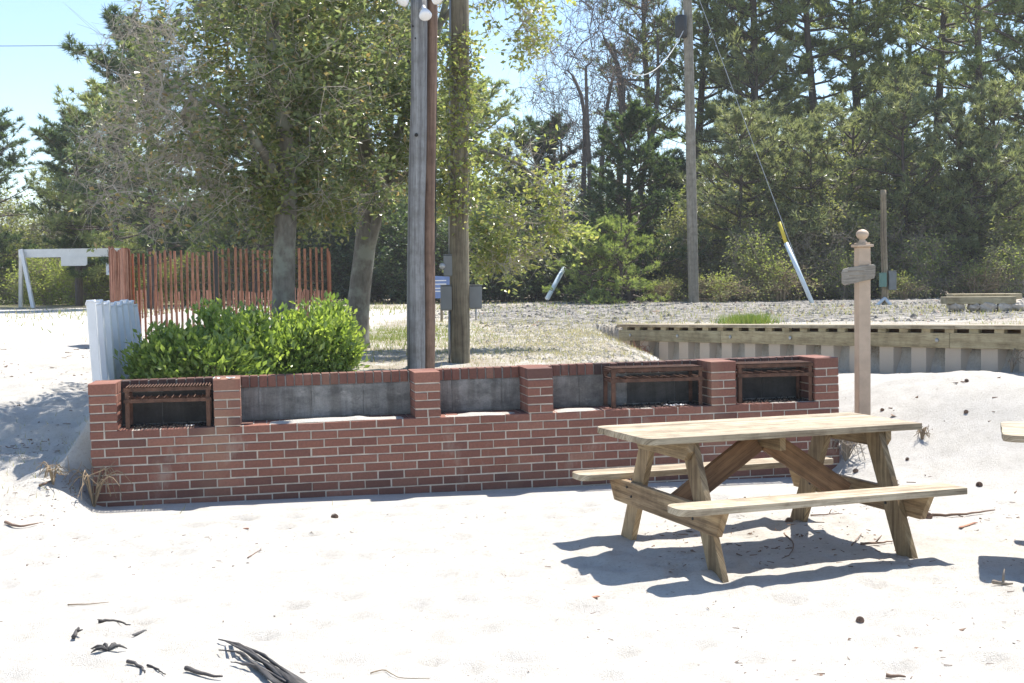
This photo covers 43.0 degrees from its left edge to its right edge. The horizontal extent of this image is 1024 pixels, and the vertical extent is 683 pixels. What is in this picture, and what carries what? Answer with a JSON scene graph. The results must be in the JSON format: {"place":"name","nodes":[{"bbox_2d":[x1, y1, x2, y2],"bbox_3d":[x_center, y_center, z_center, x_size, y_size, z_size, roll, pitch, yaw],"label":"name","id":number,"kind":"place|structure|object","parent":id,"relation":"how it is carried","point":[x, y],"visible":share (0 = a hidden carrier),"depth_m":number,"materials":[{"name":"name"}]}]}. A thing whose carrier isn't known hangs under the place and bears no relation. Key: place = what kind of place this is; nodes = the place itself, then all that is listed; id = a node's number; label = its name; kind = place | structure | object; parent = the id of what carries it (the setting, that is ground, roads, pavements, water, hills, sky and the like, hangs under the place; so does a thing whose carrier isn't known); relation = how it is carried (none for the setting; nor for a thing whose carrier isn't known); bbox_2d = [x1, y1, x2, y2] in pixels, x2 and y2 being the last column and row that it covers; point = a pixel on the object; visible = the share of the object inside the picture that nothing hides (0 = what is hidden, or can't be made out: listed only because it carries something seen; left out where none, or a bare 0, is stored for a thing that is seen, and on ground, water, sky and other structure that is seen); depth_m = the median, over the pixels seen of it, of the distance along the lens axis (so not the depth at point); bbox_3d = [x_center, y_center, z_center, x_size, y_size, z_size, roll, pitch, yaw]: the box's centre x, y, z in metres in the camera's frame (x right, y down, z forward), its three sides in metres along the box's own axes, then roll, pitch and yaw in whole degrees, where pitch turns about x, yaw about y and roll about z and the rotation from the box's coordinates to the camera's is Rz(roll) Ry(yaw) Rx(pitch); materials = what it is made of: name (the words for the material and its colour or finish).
{"place":"outdoors","nodes":[
{"label":"outdoors","id":0,"kind":"place"},
{"bbox_2d":[0,284,1023,682],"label":"ground","id":1,"kind":"structure","parent":0,"point":[340,598],"depth_m":7.28,"materials":[{"name":"white sand"}]},
{"bbox_2d":[0,182,42,303],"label":"scrub bush","id":2,"kind":"object","parent":1,"relation":"on","point":[3,212],"visible":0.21,"depth_m":55.66,"materials":[{"name":"green plant"}]},
{"bbox_2d":[0,107,48,269],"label":"pine tree","id":3,"kind":"object","parent":1,"relation":"on","point":[12,160],"visible":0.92,"depth_m":51.64,"materials":[{"name":"green plant"}]},
{"bbox_2d":[0,224,61,304],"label":"scrub bush","id":4,"kind":"object","parent":1,"relation":"on","point":[3,281],"visible":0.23,"depth_m":53.06,"materials":[{"name":"green plant"}]},
{"bbox_2d":[0,238,74,305],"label":"scrub bush","id":5,"kind":"object","parent":1,"relation":"on","point":[41,290],"visible":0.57,"depth_m":49.17,"materials":[{"name":"green plant"}]},
{"bbox_2d":[0,176,124,302],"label":"scrub bush","id":6,"kind":"object","parent":1,"relation":"on","point":[46,232],"visible":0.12,"depth_m":53.77,"materials":[{"name":"green plant"}]},
{"bbox_2d":[18,248,120,307],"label":"swing frame","id":7,"kind":"object","parent":1,"relation":"on","point":[24,254],"visible":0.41,"depth_m":43.85,"materials":[{"name":"white paint"}]},
{"bbox_2d":[27,106,124,305],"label":"pine tree","id":8,"kind":"object","parent":1,"relation":"on","point":[52,142],"visible":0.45,"depth_m":46.28,"materials":[{"name":"green plant"}]},
{"bbox_2d":[36,245,137,304],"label":"scrub bush","id":9,"kind":"object","parent":1,"relation":"on","point":[91,291],"visible":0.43,"depth_m":48.26,"materials":[{"name":"green plant"}]},
{"bbox_2d":[63,456,130,506],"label":"dry weed","id":10,"kind":"object","parent":1,"relation":"on","point":[100,483],"visible":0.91,"depth_m":9.60,"materials":[{"name":"beige plant"}]},
{"bbox_2d":[25,75,177,282],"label":"pine tree","id":11,"kind":"object","parent":1,"relation":"on","point":[93,95],"visible":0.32,"depth_m":44.11,"materials":[{"name":"green plant"}]},
{"bbox_2d":[85,299,141,381],"bbox_3d":[-3.429,0.205,11.348,0.187,1.166,2.069,-1,3,-7],"label":"white panel","id":12,"kind":"object","parent":1,"relation":"on","point":[112,326],"visible":0.64,"depth_m":10.86,"materials":[{"name":"plastic"}]},
{"bbox_2d":[108,246,131,302],"bbox_3d":[-5.006,-0.572,16.634,0.074,1.310,0.674,-3,3,-37],"label":"slat fence","id":13,"kind":"object","parent":1,"relation":"on","point":[120,273],"visible":0.53,"depth_m":16.61,"materials":[{"name":"brown wood"}]},
{"bbox_2d":[51,1,254,307],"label":"pine tree","id":14,"kind":"object","parent":1,"relation":"on","point":[106,15],"visible":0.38,"depth_m":39.03,"materials":[{"name":"green plant"}]},
{"bbox_2d":[113,316,213,379],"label":"green bush","id":15,"kind":"object","parent":1,"relation":"on","point":[140,362],"visible":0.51,"depth_m":10.80,"materials":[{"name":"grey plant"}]},
{"bbox_2d":[137,247,237,304],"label":"scrub bush","id":16,"kind":"object","parent":1,"relation":"on","point":[178,280],"visible":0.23,"depth_m":45.36,"materials":[{"name":"green plant"}]},
{"bbox_2d":[132,322,276,379],"bbox_3d":[-2.589,0.202,10.897,1.234,0.731,0.823,0,3,14],"label":"green bush","id":17,"kind":"object","parent":1,"relation":"on","point":[224,354],"visible":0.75,"depth_m":10.71,"materials":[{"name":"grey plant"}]},
{"bbox_2d":[166,195,272,304],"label":"scrub bush","id":18,"kind":"object","parent":1,"relation":"on","point":[249,251],"visible":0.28,"depth_m":43.97,"materials":[{"name":"green plant"}]},
{"bbox_2d":[131,245,329,339],"bbox_3d":[-3.604,-0.518,16.485,2.532,1.400,0.427,-1,3,0],"label":"slat fence","id":19,"kind":"object","parent":1,"relation":"on","point":[215,261],"visible":0.56,"depth_m":16.56,"materials":[{"name":"wood"}]},
{"bbox_2d":[136,265,326,318],"bbox_3d":[-5.178,-0.886,24.596,3.727,1.064,0.724,0,3,7],"label":"slat fence","id":20,"kind":"object","parent":1,"relation":"on","point":[179,299],"visible":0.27,"depth_m":24.61,"materials":[{"name":"wood"}]},
{"bbox_2d":[185,297,298,371],"bbox_3d":[-2.455,0.147,11.470,1.260,1.116,1.351,2,4,43],"label":"green bush","id":21,"kind":"object","parent":1,"relation":"on","point":[208,316],"visible":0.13,"depth_m":11.35,"materials":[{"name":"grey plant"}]},
{"bbox_2d":[144,0,340,303],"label":"pine tree","id":22,"kind":"object","parent":1,"relation":"on","point":[246,223],"visible":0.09,"depth_m":43.25,"materials":[{"name":"green plant"}]},
{"bbox_2d":[53,0,443,325],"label":"oak tree","id":23,"kind":"object","parent":1,"relation":"on","point":[286,206],"visible":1,"depth_m":12.55,"materials":[{"name":"green plant"}]},
{"bbox_2d":[218,639,307,682],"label":"driftwood","id":24,"kind":"object","parent":1,"relation":"on","point":[272,672],"visible":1,"depth_m":5.47,"materials":[{"name":"grey wood"}]},
{"bbox_2d":[222,313,322,374],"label":"green bush","id":25,"kind":"object","parent":1,"relation":"on","point":[287,347],"visible":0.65,"depth_m":11.10,"materials":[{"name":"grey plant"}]},
{"bbox_2d":[267,290,369,373],"bbox_3d":[-1.754,-0.006,11.631,0.969,0.904,1.236,-1,3,0],"label":"green bush","id":26,"kind":"object","parent":1,"relation":"on","point":[337,342],"visible":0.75,"depth_m":11.34,"materials":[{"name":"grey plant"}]},
{"bbox_2d":[295,193,406,302],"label":"scrub bush","id":27,"kind":"object","parent":1,"relation":"on","point":[336,261],"visible":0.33,"depth_m":43.66,"materials":[{"name":"green plant"}]},
{"bbox_2d":[324,2,448,301],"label":"pine tree","id":28,"kind":"object","parent":1,"relation":"on","point":[409,68],"visible":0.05,"depth_m":44.92,"materials":[{"name":"green plant"}]},
{"bbox_2d":[333,188,447,302],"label":"scrub bush","id":29,"kind":"object","parent":1,"relation":"on","point":[395,297],"visible":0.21,"depth_m":42.70,"materials":[{"name":"green plant"}]},
{"bbox_2d":[226,0,602,347],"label":"oak tree","id":30,"kind":"object","parent":1,"relation":"on","point":[359,293],"visible":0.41,"depth_m":14.33,"materials":[{"name":"green plant"}]},
{"bbox_2d":[397,0,442,369],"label":"light pole","id":31,"kind":"object","parent":1,"relation":"on","point":[421,243],"visible":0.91,"depth_m":11.53,"materials":[{"name":"grey wood"}]},
{"bbox_2d":[372,207,498,302],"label":"scrub bush","id":32,"kind":"object","parent":1,"relation":"on","point":[403,255],"visible":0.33,"depth_m":41.80,"materials":[{"name":"green plant"}]},
{"bbox_2d":[439,0,481,363],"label":"meter pole","id":33,"kind":"object","parent":1,"relation":"on","point":[460,297],"visible":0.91,"depth_m":12.30,"materials":[{"name":"wood"}]},
{"bbox_2d":[436,22,503,235],"bbox_3d":[-0.477,-1.994,12.217,0.690,2.008,0.614,-3,3,-38],"label":"climbing vine","id":34,"kind":"object","parent":33,"relation":"attached to","point":[450,83],"visible":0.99,"depth_m":12.19,"materials":[{"name":"green plant"}]},
{"bbox_2d":[88,355,838,506],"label":"brick barbecue wall","id":35,"kind":"structure","parent":1,"relation":"on","point":[241,448],"depth_m":10.24,"materials":[{"name":"red brick"}]},
{"bbox_2d":[123,382,211,428],"bbox_3d":[-2.623,0.489,9.947,0.642,0.318,0.301,-1,3,-11],"label":"grill rack","id":36,"kind":"object","parent":35,"relation":"on","point":[130,399],"visible":1,"depth_m":9.85,"materials":[{"name":"brown metal"}]},
{"bbox_2d":[269,408,599,424],"bbox_3d":[-0.584,0.584,10.290,2.653,0.044,0.236,-1,3,-10],"label":"sand drift","id":37,"kind":"object","parent":35,"relation":"on","point":[332,419],"visible":1,"depth_m":10.16,"materials":[{"name":"white sand"}]},
{"bbox_2d":[130,396,806,429],"bbox_3d":[-0.242,0.562,10.416,5.475,0.107,0.297,-1,3,-11],"label":"charcoal ash","id":38,"kind":"object","parent":35,"relation":"on","point":[200,424],"visible":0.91,"depth_m":10.62},
{"bbox_2d":[603,364,703,407],"bbox_3d":[1.155,0.363,10.676,0.780,0.325,0.301,-1,3,-11],"label":"grill rack","id":39,"kind":"object","parent":35,"relation":"on","point":[613,379],"visible":1,"depth_m":10.59,"materials":[{"name":"brown metal"}]},
{"bbox_2d":[735,360,812,402],"bbox_3d":[2.146,0.332,10.841,0.660,0.325,0.301,-1,3,-11],"label":"grill rack","id":40,"kind":"object","parent":35,"relation":"on","point":[741,374],"visible":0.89,"depth_m":10.73,"materials":[{"name":"brown metal"}]},
{"bbox_2d":[437,67,549,230],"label":"pine tree","id":41,"kind":"object","parent":1,"relation":"on","point":[491,92],"visible":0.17,"depth_m":49.00,"materials":[{"name":"green plant"}]},
{"bbox_2d":[436,191,569,302],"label":"scrub bush","id":42,"kind":"object","parent":1,"relation":"on","point":[512,287],"visible":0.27,"depth_m":41.32,"materials":[{"name":"green plant"}]},
{"bbox_2d":[0,348,1022,681],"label":"litter","id":43,"kind":"object","parent":1,"relation":"on","point":[564,536],"visible":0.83,"depth_m":8.07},
{"bbox_2d":[0,298,1023,515],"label":"grass","id":44,"kind":"structure","parent":1,"relation":"on","point":[745,319],"depth_m":18.33,"materials":[{"name":"green plant"}]},
{"bbox_2d":[483,111,596,298],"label":"pine tree","id":45,"kind":"object","parent":1,"relation":"on","point":[533,124],"visible":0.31,"depth_m":49.23,"materials":[{"name":"green plant"}]},
{"bbox_2d":[493,209,587,300],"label":"scrub bush","id":46,"kind":"object","parent":1,"relation":"on","point":[561,290],"visible":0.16,"depth_m":42.48,"materials":[{"name":"green plant"}]},
{"bbox_2d":[490,36,607,216],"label":"bare tree","id":47,"kind":"object","parent":1,"relation":"on","point":[537,99],"visible":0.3,"depth_m":51.63,"materials":[{"name":"grey plant"}]},
{"bbox_2d":[505,0,665,220],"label":"bare tree","id":48,"kind":"object","parent":1,"relation":"on","point":[585,152],"visible":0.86,"depth_m":46.51,"materials":[{"name":"grey plant"}]},
{"bbox_2d":[541,224,635,303],"bbox_3d":[2.481,-2.110,37.562,3.037,2.674,2.500,1,3,39],"label":"young pine","id":49,"kind":"object","parent":1,"relation":"on","point":[575,273],"visible":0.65,"depth_m":37.33,"materials":[{"name":"green plant"}]},
{"bbox_2d":[537,98,711,302],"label":"cedar tree","id":50,"kind":"object","parent":1,"relation":"on","point":[629,124],"visible":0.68,"depth_m":40.37,"materials":[{"name":"green plant"}]},
{"bbox_2d":[578,214,671,304],"bbox_3d":[3.218,-2.199,36.815,2.639,2.989,3.206,0,3,6],"label":"young pine","id":51,"kind":"object","parent":1,"relation":"on","point":[610,247],"visible":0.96,"depth_m":36.81,"materials":[{"name":"green plant"}]},
{"bbox_2d":[560,0,705,293],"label":"bare tree","id":52,"kind":"object","parent":1,"relation":"on","point":[657,63],"visible":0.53,"depth_m":49.41,"materials":[{"name":"grey plant"}]},
{"bbox_2d":[573,0,703,248],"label":"pine tree","id":53,"kind":"object","parent":1,"relation":"on","point":[665,89],"visible":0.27,"depth_m":53.02,"materials":[{"name":"green plant"}]},
{"bbox_2d":[605,208,687,299],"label":"scrub bush","id":54,"kind":"object","parent":1,"relation":"on","point":[637,233],"visible":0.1,"depth_m":42.40,"materials":[{"name":"green plant"}]},
{"bbox_2d":[632,149,706,298],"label":"tree","id":55,"kind":"object","parent":1,"relation":"on","point":[679,170],"visible":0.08,"depth_m":44.51,"materials":[{"name":"green plant"}]},
{"bbox_2d":[675,0,698,302],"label":"utility pole","id":56,"kind":"object","parent":1,"relation":"on","point":[683,22],"visible":0.97,"depth_m":35.68,"materials":[{"name":"wood"}]},
{"bbox_2d":[699,0,813,302],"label":"guy wire","id":57,"kind":"object","parent":56,"relation":"attached to","point":[798,271],"visible":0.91,"depth_m":33.85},
{"bbox_2d":[636,185,762,299],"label":"scrub bush","id":58,"kind":"object","parent":1,"relation":"on","point":[684,270],"visible":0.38,"depth_m":40.31,"materials":[{"name":"green plant"}]},
{"bbox_2d":[634,0,769,208],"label":"pine tree","id":59,"kind":"object","parent":1,"relation":"on","point":[706,115],"visible":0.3,"depth_m":49.94,"materials":[{"name":"green plant"}]},
{"bbox_2d":[650,160,782,298],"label":"scrub bush","id":60,"kind":"object","parent":1,"relation":"on","point":[714,189],"visible":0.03,"depth_m":42.38,"materials":[{"name":"green plant"}]},
{"bbox_2d":[677,266,760,302],"bbox_3d":[5.930,-1.442,36.428,2.372,1.413,2.096,-2,3,-17],"label":"brush","id":61,"kind":"object","parent":1,"relation":"on","point":[721,293],"visible":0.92,"depth_m":36.34,"materials":[{"name":"green plant"}]},
{"bbox_2d":[666,95,805,299],"bbox_3d":[7.082,-4.197,39.809,4.153,6.673,3.994,-2,3,-17],"label":"young pine","id":62,"kind":"object","parent":1,"relation":"on","point":[736,120],"visible":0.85,"depth_m":39.52,"materials":[{"name":"green needle"},{"name":"bark"}]},
{"bbox_2d":[698,221,782,300],"bbox_3d":[6.954,-2.296,39.470,2.869,2.728,2.942,1,3,32],"label":"scrub bush","id":63,"kind":"object","parent":1,"relation":"on","point":[720,258],"visible":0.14,"depth_m":39.11,"materials":[{"name":"green plant"}]},
{"bbox_2d":[675,0,815,211],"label":"pine tree","id":64,"kind":"object","parent":1,"relation":"on","point":[747,11],"visible":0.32,"depth_m":48.73,"materials":[{"name":"green plant"}]},
{"bbox_2d":[711,216,794,301],"bbox_3d":[7.104,-2.114,37.898,2.658,3.016,2.405,-2,3,-24],"label":"brush","id":65,"kind":"object","parent":1,"relation":"on","point":[744,254],"visible":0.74,"depth_m":37.65,"materials":[{"name":"green plant"}]},
{"bbox_2d":[680,25,850,216],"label":"young pine","id":66,"kind":"object","parent":1,"relation":"on","point":[744,66],"visible":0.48,"depth_m":45.78,"materials":[{"name":"green plant"}]},
{"bbox_2d":[710,196,823,300],"bbox_3d":[7.654,-2.645,39.315,3.796,3.609,3.892,-2,3,-30],"label":"scrub bush","id":67,"kind":"object","parent":1,"relation":"on","point":[775,239],"visible":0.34,"depth_m":38.84,"materials":[{"name":"green plant"}]},
{"bbox_2d":[572,412,966,582],"bbox_3d":[1.460,0.926,7.733,1.799,0.868,1.536,-2,3,-20],"label":"picnic table","id":68,"kind":"object","parent":1,"relation":"on","point":[816,481],"visible":0.94,"depth_m":7.56,"materials":[{"name":"brown wood"}]},
{"bbox_2d":[682,110,856,276],"bbox_3d":[8.008,-4.114,40.704,5.193,6.464,4.733,1,3,34],"label":"young pine","id":69,"kind":"object","parent":1,"relation":"on","point":[755,167],"visible":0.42,"depth_m":39.48,"materials":[{"name":"green plant"}]},
{"bbox_2d":[732,247,826,301],"bbox_3d":[7.647,-1.691,37.125,2.710,2.120,2.396,0,3,9],"label":"brush","id":70,"kind":"object","parent":1,"relation":"on","point":[775,282],"visible":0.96,"depth_m":36.97,"materials":[{"name":"green plant"}]},
{"bbox_2d":[744,104,878,298],"bbox_3d":[9.105,-4.101,40.185,3.794,6.339,3.946,1,3,35],"label":"young pine","id":71,"kind":"object","parent":1,"relation":"on","point":[810,155],"visible":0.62,"depth_m":39.70,"materials":[{"name":"green plant"}]},
{"bbox_2d":[744,0,885,193],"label":"pine tree","id":72,"kind":"object","parent":1,"relation":"on","point":[843,40],"visible":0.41,"depth_m":49.39,"materials":[{"name":"green plant"}]},
{"bbox_2d":[789,236,850,299],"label":"scrub bush","id":73,"kind":"object","parent":1,"relation":"on","point":[810,275],"visible":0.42,"depth_m":38.65,"materials":[{"name":"green plant"}]},
{"bbox_2d":[617,324,1023,372],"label":"bulkhead","id":74,"kind":"object","parent":1,"relation":"on","point":[994,343],"visible":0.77,"depth_m":14.10,"materials":[{"name":"brown wood"}]},
{"bbox_2d":[744,128,903,297],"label":"scrub bush","id":75,"kind":"object","parent":1,"relation":"on","point":[836,188],"visible":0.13,"depth_m":40.49,"materials":[{"name":"plant"}]},
{"bbox_2d":[779,176,904,299],"bbox_3d":[9.745,-2.934,39.528,4.591,4.257,4.477,-2,3,-33],"label":"scrub bush","id":76,"kind":"object","parent":1,"relation":"on","point":[850,230],"visible":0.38,"depth_m":38.66,"materials":[{"name":"green plant"}]},
{"bbox_2d":[806,240,879,299],"bbox_3d":[9.719,-1.910,38.188,2.363,2.193,2.138,0,3,12],"label":"brush","id":77,"kind":"object","parent":1,"relation":"on","point":[845,289],"visible":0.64,"depth_m":37.93,"materials":[{"name":"green plant"}]},
{"bbox_2d":[841,229,875,414],"bbox_3d":[2.962,0.066,11.205,0.300,2.060,0.158,-1,3,-7],"label":"sign post","id":78,"kind":"object","parent":1,"relation":"on","point":[860,274],"visible":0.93,"depth_m":11.16,"materials":[{"name":"brown wood"}]},
{"bbox_2d":[774,92,942,297],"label":"young pine","id":79,"kind":"object","parent":1,"relation":"on","point":[870,105],"visible":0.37,"depth_m":40.83,"materials":[{"name":"green plant"}]},
{"bbox_2d":[787,0,948,173],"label":"pine tree","id":80,"kind":"object","parent":1,"relation":"on","point":[883,10],"visible":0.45,"depth_m":49.94,"materials":[{"name":"green plant"}]},
{"bbox_2d":[807,118,960,296],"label":"scrub bush","id":81,"kind":"object","parent":1,"relation":"on","point":[909,163],"visible":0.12,"depth_m":41.82,"materials":[{"name":"green plant"}]},
{"bbox_2d":[876,190,896,304],"bbox_3d":[8.532,-1.908,29.741,0.400,3.132,0.626,2,4,44],"label":"service post","id":82,"kind":"object","parent":1,"relation":"on","point":[887,280],"visible":0.88,"depth_m":29.86,"materials":[{"name":"wood"}]},
{"bbox_2d":[815,61,989,215],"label":"young pine","id":83,"kind":"object","parent":1,"relation":"on","point":[905,71],"visible":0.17,"depth_m":44.64,"materials":[{"name":"green plant"}]},
{"bbox_2d":[872,269,939,299],"bbox_3d":[11.139,-1.498,36.957,2.033,1.178,1.797,1,3,26],"label":"brush","id":84,"kind":"object","parent":1,"relation":"on","point":[904,287],"visible":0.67,"depth_m":36.83,"materials":[{"name":"green plant"}]},
{"bbox_2d":[842,0,972,192],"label":"pine tree","id":85,"kind":"object","parent":1,"relation":"on","point":[913,14],"visible":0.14,"depth_m":52.69,"materials":[{"name":"green plant"}]},
{"bbox_2d":[840,79,979,296],"bbox_3d":[12.109,-4.435,40.131,4.361,7.007,4.193,0,3,25],"label":"young pine","id":86,"kind":"object","parent":1,"relation":"on","point":[912,106],"visible":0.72,"depth_m":39.56,"materials":[{"name":"green plant"}]},
{"bbox_2d":[852,180,979,297],"bbox_3d":[12.139,-2.894,39.818,4.314,4.000,4.207,-3,3,-37],"label":"scrub bush","id":87,"kind":"object","parent":1,"relation":"on","point":[896,241],"visible":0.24,"depth_m":39.25,"materials":[{"name":"plant"}]},
{"bbox_2d":[888,222,976,298],"bbox_3d":[12.268,-2.123,38.293,2.954,2.742,2.672,-3,3,-35],"label":"brush","id":88,"kind":"object","parent":1,"relation":"on","point":[928,268],"visible":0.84,"depth_m":38.03,"materials":[{"name":"green plant"}]},
{"bbox_2d":[858,78,1023,293],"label":"young pine","id":89,"kind":"object","parent":1,"relation":"on","point":[945,114],"visible":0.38,"depth_m":39.89,"materials":[{"name":"green plant"}]},
{"bbox_2d":[865,0,1023,192],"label":"pine tree","id":90,"kind":"object","parent":1,"relation":"on","point":[944,21],"visible":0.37,"depth_m":49.62,"materials":[{"name":"green plant"}]},
{"bbox_2d":[900,0,1023,288],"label":"pine tree","id":91,"kind":"object","parent":1,"relation":"on","point":[977,66],"visible":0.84,"depth_m":43.59,"materials":[{"name":"green plant"}]},
{"bbox_2d":[909,123,1023,293],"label":"young pine","id":92,"kind":"object","parent":1,"relation":"on","point":[982,176],"visible":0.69,"depth_m":39.11,"materials":[{"name":"green plant"}]},
{"bbox_2d":[918,181,1023,296],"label":"scrub bush","id":93,"kind":"object","parent":1,"relation":"on","point":[996,233],"visible":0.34,"depth_m":39.07,"materials":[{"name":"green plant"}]},
{"bbox_2d":[924,66,1023,286],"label":"young pine","id":94,"kind":"object","parent":1,"relation":"on","point":[994,97],"visible":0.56,"depth_m":39.29,"materials":[{"name":"green plant"}]},
{"bbox_2d":[935,252,1020,296],"bbox_3d":[13.380,-1.687,37.626,2.541,1.767,2.246,-3,3,-36],"label":"brush","id":95,"kind":"object","parent":1,"relation":"on","point":[971,287],"visible":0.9,"depth_m":37.43,"materials":[{"name":"green plant"}]},
{"bbox_2d":[954,0,1023,163],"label":"pine tree","id":96,"kind":"object","parent":1,"relation":"on","point":[1017,20],"visible":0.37,"depth_m":46.60,"materials":[{"name":"green plant"}]},
{"bbox_2d":[964,233,1023,293],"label":"brush","id":97,"kind":"object","parent":1,"relation":"on","point":[1011,265],"visible":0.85,"depth_m":37.66,"materials":[{"name":"green plant"}]},
{"bbox_2d":[968,47,1023,187],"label":"young pine","id":98,"kind":"object","parent":1,"relation":"on","point":[1009,67],"visible":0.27,"depth_m":44.30,"materials":[{"name":"green plant"}]},
{"bbox_2d":[1011,299,1023,310],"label":"stone","id":99,"kind":"object","parent":1,"relation":"on","point":[1019,304],"visible":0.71,"depth_m":23.77,"materials":[{"name":"stone"}]},
{"bbox_2d":[940,296,1015,303],"bbox_3d":[8.601,-0.763,23.996,1.256,0.138,0.420,-1,3,0],"label":"plank","id":100,"kind":"object","parent":99,"relation":"on","point":[982,300],"visible":1,"depth_m":23.79,"materials":[{"name":"brown wood"}]},
{"bbox_2d":[0,0,1023,235],"label":"sky","id":101,"kind":"structure","parent":0,"point":[29,74],"materials":[{"name":"blue"}]},
{"bbox_2d":[400,295,1023,362],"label":"gravel","id":102,"kind":"structure","parent":0,"point":[574,327],"depth_m":21.33,"materials":[{"name":"grey gravel"}]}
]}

